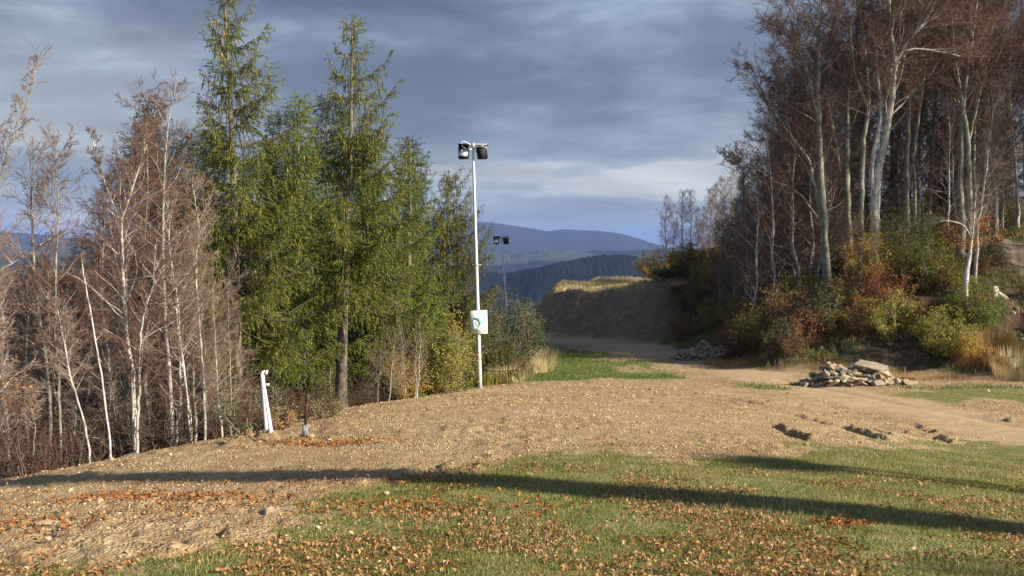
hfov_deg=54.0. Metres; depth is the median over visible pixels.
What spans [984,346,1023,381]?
tall grass
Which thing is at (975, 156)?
young tree
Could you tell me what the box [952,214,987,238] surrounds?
shrub
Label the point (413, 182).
spruce tree
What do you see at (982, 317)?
shrub
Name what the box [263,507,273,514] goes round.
rock
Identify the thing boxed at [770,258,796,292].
shrub
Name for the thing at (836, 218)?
young tree
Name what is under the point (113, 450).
shrub
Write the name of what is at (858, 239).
shrub
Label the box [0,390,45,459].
young tree
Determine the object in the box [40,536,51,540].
rock
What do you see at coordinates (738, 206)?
young tree
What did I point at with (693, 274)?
shrub
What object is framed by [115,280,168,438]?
young tree
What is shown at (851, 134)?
beech tree
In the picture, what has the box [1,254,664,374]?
hill
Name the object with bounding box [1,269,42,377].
tree
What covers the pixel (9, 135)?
birch tree
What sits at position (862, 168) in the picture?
beech tree
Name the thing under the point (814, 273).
shrub
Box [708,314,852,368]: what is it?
tall grass
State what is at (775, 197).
young tree
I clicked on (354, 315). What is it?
spruce tree
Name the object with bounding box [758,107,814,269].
young tree
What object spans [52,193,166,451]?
young tree
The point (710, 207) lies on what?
birch tree
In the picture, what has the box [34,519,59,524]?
rock
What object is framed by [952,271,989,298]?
shrub
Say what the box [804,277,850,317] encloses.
shrub
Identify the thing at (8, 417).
young tree
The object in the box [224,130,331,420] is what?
spruce tree
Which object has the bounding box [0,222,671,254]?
mountain
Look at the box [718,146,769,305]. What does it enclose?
young tree
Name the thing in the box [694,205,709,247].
birch tree
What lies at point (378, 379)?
young tree
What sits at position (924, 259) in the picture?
shrub
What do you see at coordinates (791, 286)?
shrub
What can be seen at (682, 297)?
shrub
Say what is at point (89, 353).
young tree
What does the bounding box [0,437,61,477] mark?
shrub
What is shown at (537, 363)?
tall grass
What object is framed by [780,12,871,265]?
young tree
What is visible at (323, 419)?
dry weed
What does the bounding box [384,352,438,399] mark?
shrub
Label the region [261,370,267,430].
standpipe
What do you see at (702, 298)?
shrub
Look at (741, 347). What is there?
shrub
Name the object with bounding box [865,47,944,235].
young tree
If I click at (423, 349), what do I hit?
young tree
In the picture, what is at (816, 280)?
shrub
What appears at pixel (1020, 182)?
spruce tree
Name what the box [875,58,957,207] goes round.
young tree
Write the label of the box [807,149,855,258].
young tree
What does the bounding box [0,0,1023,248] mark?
sky
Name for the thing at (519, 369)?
tall grass
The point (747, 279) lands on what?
young tree
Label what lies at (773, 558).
leaf litter
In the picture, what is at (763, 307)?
shrub
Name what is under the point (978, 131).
beech tree
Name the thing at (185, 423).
shrub
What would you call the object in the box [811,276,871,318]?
shrub
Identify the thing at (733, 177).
young tree
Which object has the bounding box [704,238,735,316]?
young tree
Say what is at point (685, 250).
shrub
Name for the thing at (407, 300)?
larch tree
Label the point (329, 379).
young tree
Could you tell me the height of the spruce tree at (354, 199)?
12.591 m
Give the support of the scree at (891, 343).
on the ground at (902, 408)
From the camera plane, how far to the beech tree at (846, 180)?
51.59 m
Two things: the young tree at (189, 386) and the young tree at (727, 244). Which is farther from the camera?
the young tree at (727, 244)
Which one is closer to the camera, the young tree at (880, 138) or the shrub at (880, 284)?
the shrub at (880, 284)
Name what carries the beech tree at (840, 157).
on the ground at (902, 408)
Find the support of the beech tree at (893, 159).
on the ground at (902, 408)
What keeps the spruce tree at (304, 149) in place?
on the ground at (902, 408)
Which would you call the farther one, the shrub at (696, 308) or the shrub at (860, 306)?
the shrub at (696, 308)
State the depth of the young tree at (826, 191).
51.03 m
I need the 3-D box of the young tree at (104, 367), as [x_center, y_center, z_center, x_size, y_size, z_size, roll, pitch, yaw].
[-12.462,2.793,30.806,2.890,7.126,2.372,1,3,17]
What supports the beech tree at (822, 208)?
on the ground at (902, 408)
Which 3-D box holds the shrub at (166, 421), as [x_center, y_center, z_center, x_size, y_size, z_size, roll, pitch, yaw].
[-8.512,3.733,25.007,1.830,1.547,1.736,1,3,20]
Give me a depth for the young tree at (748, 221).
54.63 m
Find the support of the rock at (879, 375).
on the rubble at (819, 382)
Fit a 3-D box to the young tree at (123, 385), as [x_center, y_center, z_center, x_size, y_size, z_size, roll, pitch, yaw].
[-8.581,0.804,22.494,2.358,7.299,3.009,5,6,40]
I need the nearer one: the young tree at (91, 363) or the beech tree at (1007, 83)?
the young tree at (91, 363)
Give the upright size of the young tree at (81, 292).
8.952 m
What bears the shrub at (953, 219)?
on the ground at (902, 408)
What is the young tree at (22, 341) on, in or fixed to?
on the ground at (902, 408)
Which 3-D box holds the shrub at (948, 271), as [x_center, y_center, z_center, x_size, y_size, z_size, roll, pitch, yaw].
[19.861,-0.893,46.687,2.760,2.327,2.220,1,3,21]
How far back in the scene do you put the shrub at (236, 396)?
25.86 m
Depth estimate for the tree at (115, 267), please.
45.78 m
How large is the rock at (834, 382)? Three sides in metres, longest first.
0.535 x 0.366 x 0.137 m
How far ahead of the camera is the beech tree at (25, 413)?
19.91 m
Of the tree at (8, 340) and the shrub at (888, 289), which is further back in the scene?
the shrub at (888, 289)
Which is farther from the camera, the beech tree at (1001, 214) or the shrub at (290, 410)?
the beech tree at (1001, 214)
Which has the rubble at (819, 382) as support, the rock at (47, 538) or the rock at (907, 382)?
the rock at (907, 382)
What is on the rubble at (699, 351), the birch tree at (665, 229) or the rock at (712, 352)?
the rock at (712, 352)
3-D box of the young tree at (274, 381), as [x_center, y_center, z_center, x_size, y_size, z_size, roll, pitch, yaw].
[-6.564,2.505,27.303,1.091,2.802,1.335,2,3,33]
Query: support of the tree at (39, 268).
on the ground at (902, 408)
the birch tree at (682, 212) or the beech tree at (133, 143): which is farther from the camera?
the birch tree at (682, 212)
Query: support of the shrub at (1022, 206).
on the ground at (902, 408)
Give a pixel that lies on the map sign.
(478, 319)
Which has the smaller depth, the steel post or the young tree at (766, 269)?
the steel post
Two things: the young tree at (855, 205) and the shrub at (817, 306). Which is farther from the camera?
the young tree at (855, 205)
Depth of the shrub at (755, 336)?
46.90 m
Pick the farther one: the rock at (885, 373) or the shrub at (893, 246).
the shrub at (893, 246)
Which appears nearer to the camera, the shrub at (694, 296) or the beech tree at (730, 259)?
the beech tree at (730, 259)
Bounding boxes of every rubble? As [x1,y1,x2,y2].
[674,345,730,360]
[807,368,899,387]
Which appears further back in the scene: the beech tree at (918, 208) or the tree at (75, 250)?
the beech tree at (918, 208)
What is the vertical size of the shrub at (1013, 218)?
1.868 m
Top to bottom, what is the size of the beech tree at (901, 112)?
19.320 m
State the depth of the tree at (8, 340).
38.46 m
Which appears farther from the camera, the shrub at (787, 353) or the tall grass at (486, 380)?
the shrub at (787, 353)
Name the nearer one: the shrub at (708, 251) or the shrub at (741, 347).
the shrub at (741, 347)
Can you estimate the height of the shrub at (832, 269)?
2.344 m
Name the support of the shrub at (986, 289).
on the ground at (902, 408)
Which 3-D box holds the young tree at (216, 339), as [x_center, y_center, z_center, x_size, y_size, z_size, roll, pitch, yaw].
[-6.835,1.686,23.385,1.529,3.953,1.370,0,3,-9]
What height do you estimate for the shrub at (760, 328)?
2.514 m
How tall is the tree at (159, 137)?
15.016 m
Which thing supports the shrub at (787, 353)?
on the ground at (902, 408)
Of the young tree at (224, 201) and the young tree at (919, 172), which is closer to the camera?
the young tree at (224, 201)
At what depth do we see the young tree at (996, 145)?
54.34 m
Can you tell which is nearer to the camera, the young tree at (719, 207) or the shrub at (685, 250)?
the shrub at (685, 250)
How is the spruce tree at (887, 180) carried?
on the ground at (902, 408)
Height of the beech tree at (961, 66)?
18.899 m
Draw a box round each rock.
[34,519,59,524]
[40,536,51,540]
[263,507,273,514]
[281,506,296,511]
[709,349,716,355]
[808,372,816,376]
[822,369,829,377]
[826,379,839,385]
[835,375,847,381]
[838,367,846,371]
[852,359,888,370]
[853,380,863,385]
[870,376,885,385]
[875,373,884,378]
[879,371,889,376]
[887,380,893,384]
[892,377,900,383]
[903,380,917,384]
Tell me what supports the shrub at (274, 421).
on the ground at (902, 408)
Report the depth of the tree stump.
44.76 m
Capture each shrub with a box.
[0,398,66,479]
[0,424,45,478]
[0,426,74,473]
[0,428,28,478]
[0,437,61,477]
[2,400,116,474]
[24,387,153,469]
[58,417,120,466]
[92,384,210,456]
[98,360,212,453]
[139,409,198,449]
[139,417,186,452]
[143,388,199,449]
[179,380,261,440]
[181,361,280,438]
[185,359,290,436]
[192,387,257,438]
[206,367,291,434]
[226,390,273,429]
[259,380,309,424]
[262,399,302,429]
[272,394,302,425]
[285,365,341,418]
[304,395,346,418]
[315,372,365,410]
[348,376,378,406]
[352,375,390,403]
[377,297,458,396]
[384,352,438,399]
[398,304,491,394]
[470,309,513,374]
[481,285,550,368]
[631,248,684,280]
[651,267,688,277]
[654,265,677,273]
[661,310,686,328]
[666,242,705,277]
[667,278,708,311]
[669,241,704,272]
[669,283,716,293]
[669,319,692,339]
[672,239,706,268]
[675,316,702,340]
[678,279,711,311]
[678,279,718,309]
[678,283,704,310]
[684,286,718,320]
[685,254,717,287]
[688,285,716,312]
[691,246,725,278]
[691,289,730,328]
[697,241,718,263]
[699,310,719,330]
[701,235,726,258]
[710,298,742,331]
[714,290,759,327]
[715,316,735,346]
[719,320,750,359]
[720,308,769,355]
[723,289,759,319]
[724,292,763,324]
[725,303,769,344]
[729,303,771,346]
[734,305,779,348]
[741,296,797,322]
[744,316,768,343]
[756,318,801,354]
[761,279,805,317]
[761,286,816,331]
[762,312,792,345]
[768,263,820,303]
[768,268,812,305]
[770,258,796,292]
[771,285,825,337]
[772,327,809,356]
[776,313,805,336]
[782,302,832,346]
[787,260,834,283]
[797,256,844,286]
[800,281,861,333]
[801,273,843,306]
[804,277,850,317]
[805,270,841,305]
[806,270,862,310]
[806,273,839,288]
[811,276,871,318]
[817,305,856,335]
[826,272,888,319]
[830,209,903,299]
[830,246,868,283]
[830,284,861,311]
[833,238,869,279]
[835,307,874,338]
[836,273,864,294]
[837,295,887,330]
[839,274,896,323]
[845,291,887,323]
[854,226,870,255]
[856,224,900,261]
[860,256,917,304]
[862,282,928,341]
[864,275,907,307]
[865,197,952,289]
[880,222,922,268]
[884,223,938,260]
[884,236,934,286]
[887,220,939,255]
[889,246,942,288]
[895,294,934,327]
[907,241,960,293]
[908,301,988,357]
[911,309,954,341]
[913,244,970,291]
[918,207,949,241]
[921,215,956,251]
[926,264,958,291]
[933,207,981,238]
[933,220,968,250]
[939,281,1009,328]
[940,281,993,326]
[943,329,996,358]
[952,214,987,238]
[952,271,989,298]
[952,279,990,306]
[954,275,994,294]
[957,247,995,274]
[960,225,1011,266]
[970,285,996,314]
[974,276,999,300]
[990,199,1023,227]
[1004,195,1023,225]
[1004,199,1023,223]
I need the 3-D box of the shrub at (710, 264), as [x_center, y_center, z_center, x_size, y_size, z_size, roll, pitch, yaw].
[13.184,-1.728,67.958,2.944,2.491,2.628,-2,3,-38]
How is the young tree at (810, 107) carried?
on the ground at (902, 408)
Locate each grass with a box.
[0,439,1023,575]
[465,368,513,386]
[482,362,538,381]
[504,346,565,373]
[525,342,1022,389]
[543,275,651,297]
[659,225,1023,376]
[699,341,771,365]
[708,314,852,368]
[892,372,972,380]
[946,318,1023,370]
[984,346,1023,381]
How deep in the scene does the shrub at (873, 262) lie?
46.80 m
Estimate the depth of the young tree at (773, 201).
54.96 m
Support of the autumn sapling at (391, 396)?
on the ground at (902, 408)
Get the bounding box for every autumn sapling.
[0,371,54,475]
[358,291,412,400]
[758,274,800,328]
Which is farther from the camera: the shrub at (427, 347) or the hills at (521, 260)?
the hills at (521, 260)
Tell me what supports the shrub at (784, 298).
on the ground at (902, 408)
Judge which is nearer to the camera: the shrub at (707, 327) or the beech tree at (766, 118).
the shrub at (707, 327)
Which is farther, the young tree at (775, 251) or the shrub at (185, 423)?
the young tree at (775, 251)
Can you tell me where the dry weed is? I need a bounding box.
[306,401,342,437]
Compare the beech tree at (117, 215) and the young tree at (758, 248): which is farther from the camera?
the young tree at (758, 248)
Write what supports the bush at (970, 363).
on the ground at (902, 408)
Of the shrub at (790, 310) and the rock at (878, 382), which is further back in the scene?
the shrub at (790, 310)
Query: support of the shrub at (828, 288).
on the ground at (902, 408)
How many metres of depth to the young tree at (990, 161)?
52.54 m
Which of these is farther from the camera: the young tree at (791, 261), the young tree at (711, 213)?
the young tree at (711, 213)
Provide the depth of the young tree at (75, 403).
23.31 m
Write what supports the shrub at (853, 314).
on the ground at (902, 408)
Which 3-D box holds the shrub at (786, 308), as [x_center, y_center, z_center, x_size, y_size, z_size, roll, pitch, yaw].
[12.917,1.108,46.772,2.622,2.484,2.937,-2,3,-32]
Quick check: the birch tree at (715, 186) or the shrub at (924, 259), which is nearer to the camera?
the shrub at (924, 259)
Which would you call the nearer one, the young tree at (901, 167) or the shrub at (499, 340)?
the shrub at (499, 340)
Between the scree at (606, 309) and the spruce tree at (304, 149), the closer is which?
the spruce tree at (304, 149)
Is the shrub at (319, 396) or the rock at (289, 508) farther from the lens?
the shrub at (319, 396)
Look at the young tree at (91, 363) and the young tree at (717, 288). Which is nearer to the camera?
the young tree at (91, 363)
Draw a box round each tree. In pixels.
[0,36,56,327]
[0,122,114,468]
[0,129,91,467]
[0,220,65,433]
[0,226,38,449]
[0,228,94,467]
[0,259,67,463]
[0,267,46,455]
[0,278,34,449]
[0,320,46,469]
[0,333,23,469]
[0,381,31,456]
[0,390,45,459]
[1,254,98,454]
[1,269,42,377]
[6,277,68,462]
[11,318,67,452]
[14,185,164,459]
[17,350,46,447]
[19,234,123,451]
[19,238,141,456]
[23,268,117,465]
[29,268,120,463]
[29,321,54,432]
[30,311,92,463]
[33,288,95,462]
[38,67,200,420]
[38,253,116,434]
[42,362,99,464]
[46,111,199,452]
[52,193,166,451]
[53,162,179,453]
[53,266,144,456]
[64,214,160,450]
[77,89,210,458]
[78,233,166,427]
[78,288,121,458]
[79,249,111,458]
[79,299,148,456]
[82,115,200,443]
[87,68,229,446]
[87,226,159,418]
[95,220,192,452]
[100,183,212,442]
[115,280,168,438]
[116,122,220,437]
[116,336,161,446]
[131,124,276,435]
[135,244,208,446]
[136,311,188,428]
[149,325,190,414]
[152,93,282,426]
[152,237,251,442]
[155,163,253,440]
[163,0,359,408]
[167,298,201,443]
[170,212,244,439]
[172,289,229,419]
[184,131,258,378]
[185,280,262,434]
[186,279,253,436]
[195,302,230,430]
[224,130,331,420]
[243,105,333,414]
[247,89,371,418]
[251,331,298,408]
[278,89,371,412]
[281,12,453,408]
[312,124,416,411]
[319,354,335,409]
[329,167,421,405]
[354,140,474,401]
[358,361,374,401]
[364,319,389,402]
[376,312,413,401]
[383,134,470,376]
[385,296,420,398]
[399,310,429,397]
[404,333,428,397]
[415,165,530,387]
[648,195,677,264]
[665,204,683,262]
[668,188,695,253]
[678,187,701,249]
[691,207,704,251]
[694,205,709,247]
[697,186,720,249]
[697,187,720,255]
[697,222,738,313]
[702,175,729,243]
[703,182,730,247]
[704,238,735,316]
[705,216,762,297]
[708,176,736,243]
[709,194,756,299]
[710,169,755,278]
[712,138,745,238]
[712,205,739,300]
[713,202,738,282]
[716,0,895,249]
[717,8,897,284]
[717,152,779,311]
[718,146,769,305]
[718,152,764,294]
[719,186,735,239]
[720,212,750,289]
[724,170,774,304]
[724,204,764,312]
[726,133,801,301]
[727,0,868,287]
[727,96,821,295]
[735,178,792,308]
[737,115,801,289]
[740,71,868,269]
[741,72,842,285]
[741,159,788,300]
[741,209,787,303]
[745,40,815,151]
[747,70,843,151]
[752,129,798,280]
[753,187,802,297]
[754,116,808,273]
[755,55,841,172]
[757,51,837,260]
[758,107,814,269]
[760,123,821,288]
[761,19,864,263]
[764,164,790,275]
[765,86,868,262]
[771,62,858,278]
[773,18,890,263]
[776,98,857,270]
[778,100,834,269]
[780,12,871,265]
[780,96,866,285]
[780,155,831,272]
[781,0,932,282]
[786,90,857,273]
[787,69,865,256]
[789,0,1000,241]
[796,0,967,233]
[799,143,844,270]
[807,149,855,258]
[812,0,997,232]
[813,0,994,291]
[825,29,894,268]
[827,55,900,202]
[831,1,1013,228]
[832,18,903,221]
[832,46,926,265]
[833,68,882,208]
[838,110,881,228]
[839,0,998,253]
[839,99,889,230]
[863,103,937,235]
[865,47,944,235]
[866,123,918,234]
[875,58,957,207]
[879,111,940,228]
[883,94,951,235]
[886,0,1023,258]
[888,16,956,218]
[893,0,1023,221]
[895,76,954,188]
[903,0,1023,154]
[906,85,992,242]
[911,60,1000,225]
[911,115,956,234]
[912,2,1021,153]
[919,0,1023,228]
[922,181,1014,309]
[923,0,1023,227]
[928,27,1022,205]
[937,118,981,200]
[938,0,1023,232]
[942,0,1023,228]
[942,64,994,199]
[950,77,1006,204]
[953,81,1021,207]
[954,21,1023,235]
[955,18,1023,230]
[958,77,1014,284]
[964,106,1023,225]
[978,107,1023,212]
[989,51,1023,201]
[996,1,1023,103]
[1006,142,1023,202]
[1007,113,1023,205]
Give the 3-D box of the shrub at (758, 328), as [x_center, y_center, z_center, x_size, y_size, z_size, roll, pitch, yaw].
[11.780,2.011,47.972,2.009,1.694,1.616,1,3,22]
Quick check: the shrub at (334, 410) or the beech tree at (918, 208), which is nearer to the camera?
the shrub at (334, 410)
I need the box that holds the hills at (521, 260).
[0,248,699,277]
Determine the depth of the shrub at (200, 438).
25.18 m
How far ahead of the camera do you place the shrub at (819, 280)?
48.07 m
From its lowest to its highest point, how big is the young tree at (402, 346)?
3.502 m
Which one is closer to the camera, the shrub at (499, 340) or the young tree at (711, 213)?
the shrub at (499, 340)
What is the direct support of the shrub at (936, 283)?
on the ground at (902, 408)
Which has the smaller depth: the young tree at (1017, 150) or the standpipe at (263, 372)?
the standpipe at (263, 372)
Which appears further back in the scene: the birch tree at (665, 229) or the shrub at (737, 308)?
the birch tree at (665, 229)
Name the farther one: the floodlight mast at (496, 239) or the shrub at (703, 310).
the floodlight mast at (496, 239)
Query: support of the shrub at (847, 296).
on the ground at (902, 408)
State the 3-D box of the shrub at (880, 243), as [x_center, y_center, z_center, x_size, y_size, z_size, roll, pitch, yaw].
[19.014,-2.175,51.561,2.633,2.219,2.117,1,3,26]
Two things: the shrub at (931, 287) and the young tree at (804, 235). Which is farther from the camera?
the young tree at (804, 235)
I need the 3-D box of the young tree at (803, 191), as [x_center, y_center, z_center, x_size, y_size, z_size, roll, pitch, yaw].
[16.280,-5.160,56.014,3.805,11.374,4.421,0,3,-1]
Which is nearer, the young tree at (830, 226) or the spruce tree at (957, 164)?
the young tree at (830, 226)
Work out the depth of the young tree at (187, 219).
24.63 m
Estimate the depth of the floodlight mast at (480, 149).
36.57 m
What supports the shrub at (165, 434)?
on the ground at (902, 408)
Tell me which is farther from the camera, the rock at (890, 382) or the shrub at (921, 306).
the shrub at (921, 306)
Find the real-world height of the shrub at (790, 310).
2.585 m
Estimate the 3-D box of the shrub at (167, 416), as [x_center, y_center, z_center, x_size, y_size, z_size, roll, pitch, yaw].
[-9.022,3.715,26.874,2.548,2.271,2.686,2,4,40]
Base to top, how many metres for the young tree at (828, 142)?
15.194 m
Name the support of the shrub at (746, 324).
on the ground at (902, 408)
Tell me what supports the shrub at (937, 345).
on the ground at (902, 408)
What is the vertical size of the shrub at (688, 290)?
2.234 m
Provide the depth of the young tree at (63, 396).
29.12 m
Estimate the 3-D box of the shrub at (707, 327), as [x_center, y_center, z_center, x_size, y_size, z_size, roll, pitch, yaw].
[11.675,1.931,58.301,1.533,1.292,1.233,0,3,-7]
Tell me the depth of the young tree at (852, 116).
55.47 m
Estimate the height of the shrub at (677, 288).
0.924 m
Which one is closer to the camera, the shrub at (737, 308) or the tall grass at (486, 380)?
the tall grass at (486, 380)
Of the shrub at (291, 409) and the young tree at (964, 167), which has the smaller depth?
the shrub at (291, 409)
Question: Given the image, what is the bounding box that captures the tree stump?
[988,286,1008,299]
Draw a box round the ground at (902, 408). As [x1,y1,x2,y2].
[0,222,1023,575]
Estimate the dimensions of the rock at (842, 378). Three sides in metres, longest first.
0.524 x 0.464 x 0.184 m
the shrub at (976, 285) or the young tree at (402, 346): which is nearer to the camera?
the young tree at (402, 346)
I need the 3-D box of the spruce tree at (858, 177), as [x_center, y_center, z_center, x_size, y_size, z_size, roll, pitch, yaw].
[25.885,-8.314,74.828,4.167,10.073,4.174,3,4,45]
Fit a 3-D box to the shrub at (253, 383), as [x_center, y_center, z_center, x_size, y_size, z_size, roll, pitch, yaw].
[-6.979,2.894,25.854,2.731,2.309,2.591,-1,3,-28]
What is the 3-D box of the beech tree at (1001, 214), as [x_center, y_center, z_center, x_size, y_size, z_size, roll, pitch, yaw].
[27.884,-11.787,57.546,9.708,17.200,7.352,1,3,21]
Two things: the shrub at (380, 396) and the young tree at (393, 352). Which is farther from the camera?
the shrub at (380, 396)
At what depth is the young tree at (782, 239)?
58.34 m
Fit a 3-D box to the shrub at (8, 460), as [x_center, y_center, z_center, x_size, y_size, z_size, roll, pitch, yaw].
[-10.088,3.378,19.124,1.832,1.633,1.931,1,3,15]
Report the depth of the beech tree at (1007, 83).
53.03 m
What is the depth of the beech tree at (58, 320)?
20.39 m
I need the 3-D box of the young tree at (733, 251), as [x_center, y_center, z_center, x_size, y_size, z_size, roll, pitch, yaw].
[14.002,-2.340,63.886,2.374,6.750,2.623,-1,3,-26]
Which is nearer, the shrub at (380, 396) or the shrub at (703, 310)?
the shrub at (380, 396)
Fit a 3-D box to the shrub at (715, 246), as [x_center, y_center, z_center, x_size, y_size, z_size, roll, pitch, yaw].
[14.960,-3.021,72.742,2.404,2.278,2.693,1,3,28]
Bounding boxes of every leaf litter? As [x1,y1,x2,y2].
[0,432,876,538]
[0,434,1023,575]
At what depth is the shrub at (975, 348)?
40.43 m
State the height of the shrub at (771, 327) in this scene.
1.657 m
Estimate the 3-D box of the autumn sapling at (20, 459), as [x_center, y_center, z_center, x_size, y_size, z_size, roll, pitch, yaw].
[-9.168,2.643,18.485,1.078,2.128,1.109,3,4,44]
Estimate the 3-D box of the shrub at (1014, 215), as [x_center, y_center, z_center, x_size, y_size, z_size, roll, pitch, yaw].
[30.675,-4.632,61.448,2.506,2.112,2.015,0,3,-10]
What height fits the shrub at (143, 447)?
2.227 m
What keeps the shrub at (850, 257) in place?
on the ground at (902, 408)
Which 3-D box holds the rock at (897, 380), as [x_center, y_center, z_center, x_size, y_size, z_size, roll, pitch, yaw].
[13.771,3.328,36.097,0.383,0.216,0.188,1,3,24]
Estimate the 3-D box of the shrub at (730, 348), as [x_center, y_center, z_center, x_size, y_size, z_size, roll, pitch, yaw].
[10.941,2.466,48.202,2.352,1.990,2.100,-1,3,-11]
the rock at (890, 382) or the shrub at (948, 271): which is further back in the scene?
the shrub at (948, 271)
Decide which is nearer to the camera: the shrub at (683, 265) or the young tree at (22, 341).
the young tree at (22, 341)
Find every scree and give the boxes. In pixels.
[540,274,677,338]
[817,271,1023,362]
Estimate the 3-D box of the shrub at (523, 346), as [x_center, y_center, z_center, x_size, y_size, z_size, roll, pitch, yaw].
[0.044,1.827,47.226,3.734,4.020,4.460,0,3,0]
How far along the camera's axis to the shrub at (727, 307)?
55.21 m
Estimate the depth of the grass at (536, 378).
43.16 m
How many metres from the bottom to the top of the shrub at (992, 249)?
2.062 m
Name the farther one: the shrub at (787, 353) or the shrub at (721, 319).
the shrub at (721, 319)
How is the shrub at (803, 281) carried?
on the ground at (902, 408)
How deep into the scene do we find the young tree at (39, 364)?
36.52 m
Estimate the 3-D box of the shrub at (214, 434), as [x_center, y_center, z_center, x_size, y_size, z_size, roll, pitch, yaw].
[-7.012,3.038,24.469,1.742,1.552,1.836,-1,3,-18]
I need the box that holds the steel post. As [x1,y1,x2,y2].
[302,394,309,435]
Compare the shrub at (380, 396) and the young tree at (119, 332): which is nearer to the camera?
the young tree at (119, 332)
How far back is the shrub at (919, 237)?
50.72 m
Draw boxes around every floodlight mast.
[458,141,487,388]
[493,235,509,324]
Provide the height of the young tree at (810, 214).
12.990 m
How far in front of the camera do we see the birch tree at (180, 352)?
22.27 m
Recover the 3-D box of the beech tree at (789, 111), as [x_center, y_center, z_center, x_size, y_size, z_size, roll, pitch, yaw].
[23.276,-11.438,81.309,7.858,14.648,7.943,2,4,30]
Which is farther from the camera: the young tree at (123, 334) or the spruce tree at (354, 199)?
the spruce tree at (354, 199)
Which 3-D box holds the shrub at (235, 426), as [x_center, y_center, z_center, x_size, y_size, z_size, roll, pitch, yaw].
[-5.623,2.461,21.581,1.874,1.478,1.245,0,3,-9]
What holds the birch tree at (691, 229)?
on the ground at (902, 408)
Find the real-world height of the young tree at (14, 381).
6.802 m
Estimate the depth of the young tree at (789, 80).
51.70 m
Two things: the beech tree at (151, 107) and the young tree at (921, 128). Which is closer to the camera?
the beech tree at (151, 107)
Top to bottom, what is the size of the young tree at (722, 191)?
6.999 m
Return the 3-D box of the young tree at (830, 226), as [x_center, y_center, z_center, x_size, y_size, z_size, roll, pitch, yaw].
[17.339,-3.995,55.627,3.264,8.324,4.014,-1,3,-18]
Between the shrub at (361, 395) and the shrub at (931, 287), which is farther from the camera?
the shrub at (931, 287)
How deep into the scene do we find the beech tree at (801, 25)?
56.88 m
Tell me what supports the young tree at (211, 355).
on the ground at (902, 408)
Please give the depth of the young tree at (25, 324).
29.85 m
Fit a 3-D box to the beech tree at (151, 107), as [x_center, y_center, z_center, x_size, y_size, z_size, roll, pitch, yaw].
[-10.233,-0.309,26.662,3.853,11.154,3.985,2,3,34]
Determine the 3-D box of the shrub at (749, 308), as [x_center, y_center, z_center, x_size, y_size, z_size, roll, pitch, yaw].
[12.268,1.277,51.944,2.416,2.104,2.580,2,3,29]
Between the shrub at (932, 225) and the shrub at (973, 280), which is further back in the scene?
the shrub at (932, 225)
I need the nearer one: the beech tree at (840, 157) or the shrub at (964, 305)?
the shrub at (964, 305)
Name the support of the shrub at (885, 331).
on the ground at (902, 408)
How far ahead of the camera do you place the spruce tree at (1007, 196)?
65.28 m
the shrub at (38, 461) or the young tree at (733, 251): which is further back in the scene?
the young tree at (733, 251)
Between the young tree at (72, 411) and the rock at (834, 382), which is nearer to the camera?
the young tree at (72, 411)
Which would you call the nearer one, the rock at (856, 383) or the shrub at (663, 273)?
the rock at (856, 383)
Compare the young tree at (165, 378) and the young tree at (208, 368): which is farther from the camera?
the young tree at (165, 378)
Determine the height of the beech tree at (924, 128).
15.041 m
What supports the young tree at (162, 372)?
on the ground at (902, 408)
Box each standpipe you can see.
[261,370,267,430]
[263,383,272,432]
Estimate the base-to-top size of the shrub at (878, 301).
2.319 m
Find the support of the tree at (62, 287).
on the ground at (902, 408)
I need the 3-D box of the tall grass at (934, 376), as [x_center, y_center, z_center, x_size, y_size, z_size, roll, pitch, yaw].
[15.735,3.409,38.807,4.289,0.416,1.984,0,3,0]
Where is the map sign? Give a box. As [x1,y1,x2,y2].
[470,310,487,333]
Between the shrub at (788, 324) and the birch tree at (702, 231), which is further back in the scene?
the birch tree at (702, 231)
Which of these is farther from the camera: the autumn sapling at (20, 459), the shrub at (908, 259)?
the shrub at (908, 259)
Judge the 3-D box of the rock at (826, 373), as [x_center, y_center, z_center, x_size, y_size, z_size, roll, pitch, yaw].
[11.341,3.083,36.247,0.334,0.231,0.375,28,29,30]
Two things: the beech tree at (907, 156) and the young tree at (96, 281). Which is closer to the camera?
the young tree at (96, 281)
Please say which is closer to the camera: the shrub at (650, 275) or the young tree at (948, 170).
the young tree at (948, 170)
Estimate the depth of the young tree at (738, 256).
61.30 m
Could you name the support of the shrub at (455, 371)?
on the ground at (902, 408)
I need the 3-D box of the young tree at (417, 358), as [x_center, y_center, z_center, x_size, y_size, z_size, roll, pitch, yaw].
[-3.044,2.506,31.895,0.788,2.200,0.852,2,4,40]
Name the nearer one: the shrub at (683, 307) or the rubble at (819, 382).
the rubble at (819, 382)
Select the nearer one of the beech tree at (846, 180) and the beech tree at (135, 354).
the beech tree at (135, 354)
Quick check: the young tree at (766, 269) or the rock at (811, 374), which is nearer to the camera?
the rock at (811, 374)
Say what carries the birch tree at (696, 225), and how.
on the ground at (902, 408)
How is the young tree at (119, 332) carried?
on the ground at (902, 408)
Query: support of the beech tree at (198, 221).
on the ground at (902, 408)
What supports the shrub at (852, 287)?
on the ground at (902, 408)
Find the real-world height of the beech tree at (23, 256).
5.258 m
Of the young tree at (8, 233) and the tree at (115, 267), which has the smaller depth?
the young tree at (8, 233)
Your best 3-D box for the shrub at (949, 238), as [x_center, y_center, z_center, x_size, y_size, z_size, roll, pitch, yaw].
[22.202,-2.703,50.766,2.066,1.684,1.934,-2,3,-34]

